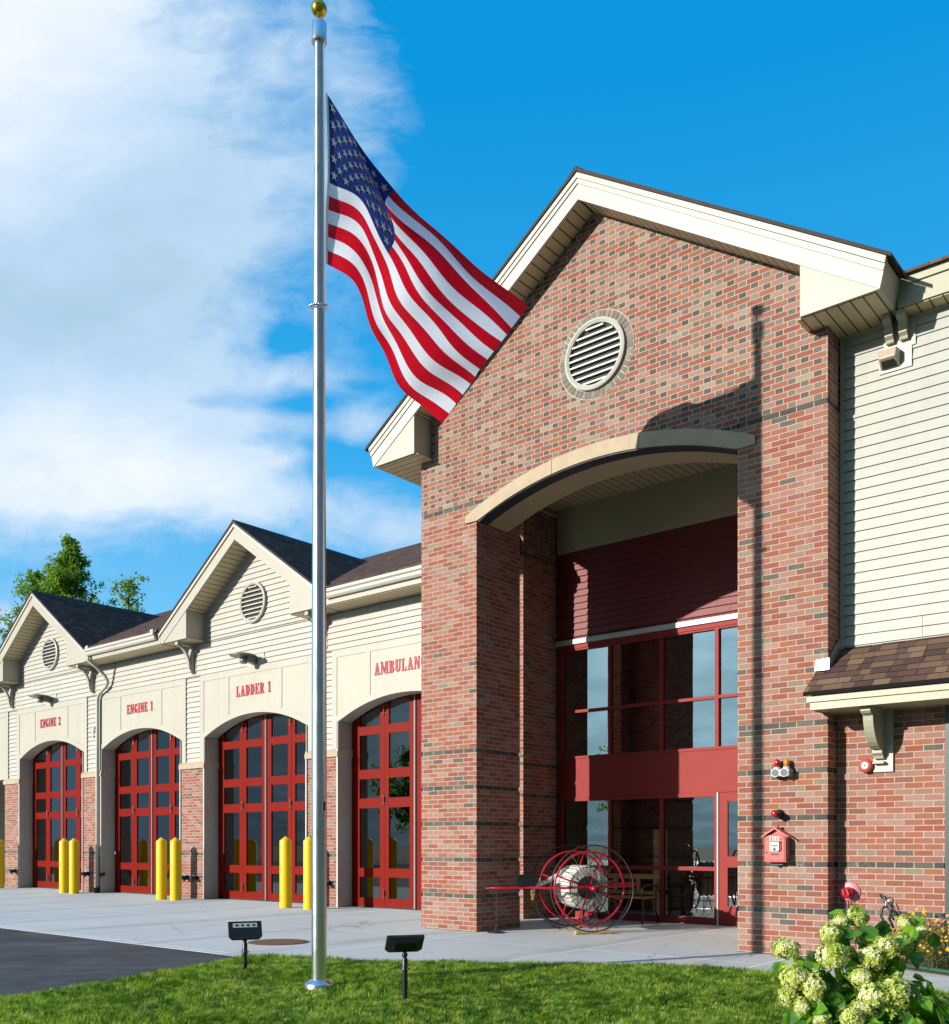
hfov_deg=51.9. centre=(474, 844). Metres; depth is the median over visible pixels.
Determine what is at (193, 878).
wall hydrant
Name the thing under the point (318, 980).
flagpole
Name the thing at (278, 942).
manhole cover
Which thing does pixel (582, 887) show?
hose cart
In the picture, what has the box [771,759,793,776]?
beacon light
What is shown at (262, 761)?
bay door
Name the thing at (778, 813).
signal lamp
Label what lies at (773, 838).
box door
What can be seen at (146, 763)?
bay door
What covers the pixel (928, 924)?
coreopsis clump
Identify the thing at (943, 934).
coreopsis clump
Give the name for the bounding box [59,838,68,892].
bollard
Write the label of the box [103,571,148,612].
tree
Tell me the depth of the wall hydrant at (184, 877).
23.34 m
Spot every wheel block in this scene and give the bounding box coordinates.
[552,925,587,927]
[573,930,611,934]
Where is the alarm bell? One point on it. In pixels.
(866, 765)
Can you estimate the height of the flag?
2.178 m
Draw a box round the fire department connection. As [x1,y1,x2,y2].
[839,882,860,908]
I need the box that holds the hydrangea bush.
[770,905,948,1023]
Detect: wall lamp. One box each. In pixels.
[29,694,56,704]
[229,652,264,666]
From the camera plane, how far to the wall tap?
10.82 m
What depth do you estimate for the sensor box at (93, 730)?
26.27 m
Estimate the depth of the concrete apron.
14.33 m
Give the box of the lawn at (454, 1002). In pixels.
[1,958,944,1023]
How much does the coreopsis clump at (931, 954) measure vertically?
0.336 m
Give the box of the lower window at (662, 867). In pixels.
[558,792,716,924]
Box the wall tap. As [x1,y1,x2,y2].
[879,894,894,934]
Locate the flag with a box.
[326,93,527,422]
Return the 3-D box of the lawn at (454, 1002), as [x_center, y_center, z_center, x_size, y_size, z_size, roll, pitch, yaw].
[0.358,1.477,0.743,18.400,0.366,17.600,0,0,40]
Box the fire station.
[0,166,948,959]
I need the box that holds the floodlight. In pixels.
[878,347,899,370]
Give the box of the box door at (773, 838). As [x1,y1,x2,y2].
[765,835,784,860]
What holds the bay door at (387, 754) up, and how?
in the fire station
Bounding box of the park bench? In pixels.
[582,873,659,924]
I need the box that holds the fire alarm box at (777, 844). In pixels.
[761,825,792,866]
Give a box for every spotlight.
[228,921,261,969]
[385,934,424,1000]
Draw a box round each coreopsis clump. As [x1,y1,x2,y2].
[893,906,942,963]
[907,940,948,968]
[918,914,948,967]
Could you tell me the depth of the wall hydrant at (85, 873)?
26.29 m
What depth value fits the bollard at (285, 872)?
19.82 m
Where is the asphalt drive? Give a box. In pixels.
[0,928,234,997]
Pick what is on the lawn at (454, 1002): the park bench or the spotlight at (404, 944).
the spotlight at (404, 944)
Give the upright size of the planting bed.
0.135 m
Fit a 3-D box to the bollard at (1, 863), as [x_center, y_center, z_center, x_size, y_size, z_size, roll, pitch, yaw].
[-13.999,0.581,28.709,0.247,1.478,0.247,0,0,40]
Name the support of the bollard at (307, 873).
on the concrete apron
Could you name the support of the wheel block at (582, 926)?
on the concrete apron
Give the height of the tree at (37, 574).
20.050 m
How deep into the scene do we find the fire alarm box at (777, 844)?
11.32 m
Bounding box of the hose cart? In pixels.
[485,844,638,932]
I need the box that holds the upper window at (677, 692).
[558,624,738,759]
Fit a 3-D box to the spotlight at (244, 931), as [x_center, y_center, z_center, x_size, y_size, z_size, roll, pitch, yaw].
[-2.370,1.124,10.063,0.340,0.652,0.123,0,0,-21]
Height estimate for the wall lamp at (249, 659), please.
0.265 m
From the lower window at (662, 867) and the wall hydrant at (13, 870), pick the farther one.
the wall hydrant at (13, 870)
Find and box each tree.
[0,533,116,630]
[0,568,57,640]
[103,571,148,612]
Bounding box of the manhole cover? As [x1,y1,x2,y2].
[247,939,308,944]
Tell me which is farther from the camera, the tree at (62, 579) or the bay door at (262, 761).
the tree at (62, 579)
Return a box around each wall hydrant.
[9,868,15,873]
[82,871,88,876]
[97,872,104,877]
[181,874,188,880]
[189,875,197,881]
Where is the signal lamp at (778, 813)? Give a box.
[771,809,783,818]
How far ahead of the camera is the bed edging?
9.76 m
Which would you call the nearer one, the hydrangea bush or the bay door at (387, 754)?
the hydrangea bush
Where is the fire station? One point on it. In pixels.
(662, 586)
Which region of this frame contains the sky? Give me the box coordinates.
[0,0,948,644]
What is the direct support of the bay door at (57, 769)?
in the fire station
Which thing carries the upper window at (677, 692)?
in the fire station
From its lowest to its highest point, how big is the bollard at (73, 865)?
1.478 m
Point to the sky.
(157, 156)
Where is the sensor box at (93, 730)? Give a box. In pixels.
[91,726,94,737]
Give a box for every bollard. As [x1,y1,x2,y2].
[0,839,3,887]
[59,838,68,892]
[69,838,78,893]
[156,837,166,899]
[170,837,180,900]
[280,836,291,907]
[303,836,311,909]
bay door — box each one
[33,742,82,889]
[115,729,179,895]
[219,714,305,902]
[352,693,421,910]
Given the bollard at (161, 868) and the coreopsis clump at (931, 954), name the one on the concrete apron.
the bollard at (161, 868)
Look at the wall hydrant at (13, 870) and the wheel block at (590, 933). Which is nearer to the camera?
the wheel block at (590, 933)
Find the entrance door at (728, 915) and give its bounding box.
[719,792,738,925]
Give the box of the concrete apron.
[0,886,948,994]
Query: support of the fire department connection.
attached to the fire station
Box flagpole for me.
[304,0,333,991]
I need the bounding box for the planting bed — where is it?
[849,954,948,975]
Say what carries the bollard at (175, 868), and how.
on the concrete apron
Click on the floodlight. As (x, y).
(889, 358)
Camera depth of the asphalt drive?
11.02 m
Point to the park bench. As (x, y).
(639, 877)
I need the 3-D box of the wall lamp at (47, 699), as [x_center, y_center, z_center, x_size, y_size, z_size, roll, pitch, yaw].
[-12.272,-4.117,27.570,0.649,0.265,0.617,0,0,40]
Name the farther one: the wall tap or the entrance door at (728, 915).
the entrance door at (728, 915)
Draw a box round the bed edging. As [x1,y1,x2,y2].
[847,958,948,973]
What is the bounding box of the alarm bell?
[859,759,873,772]

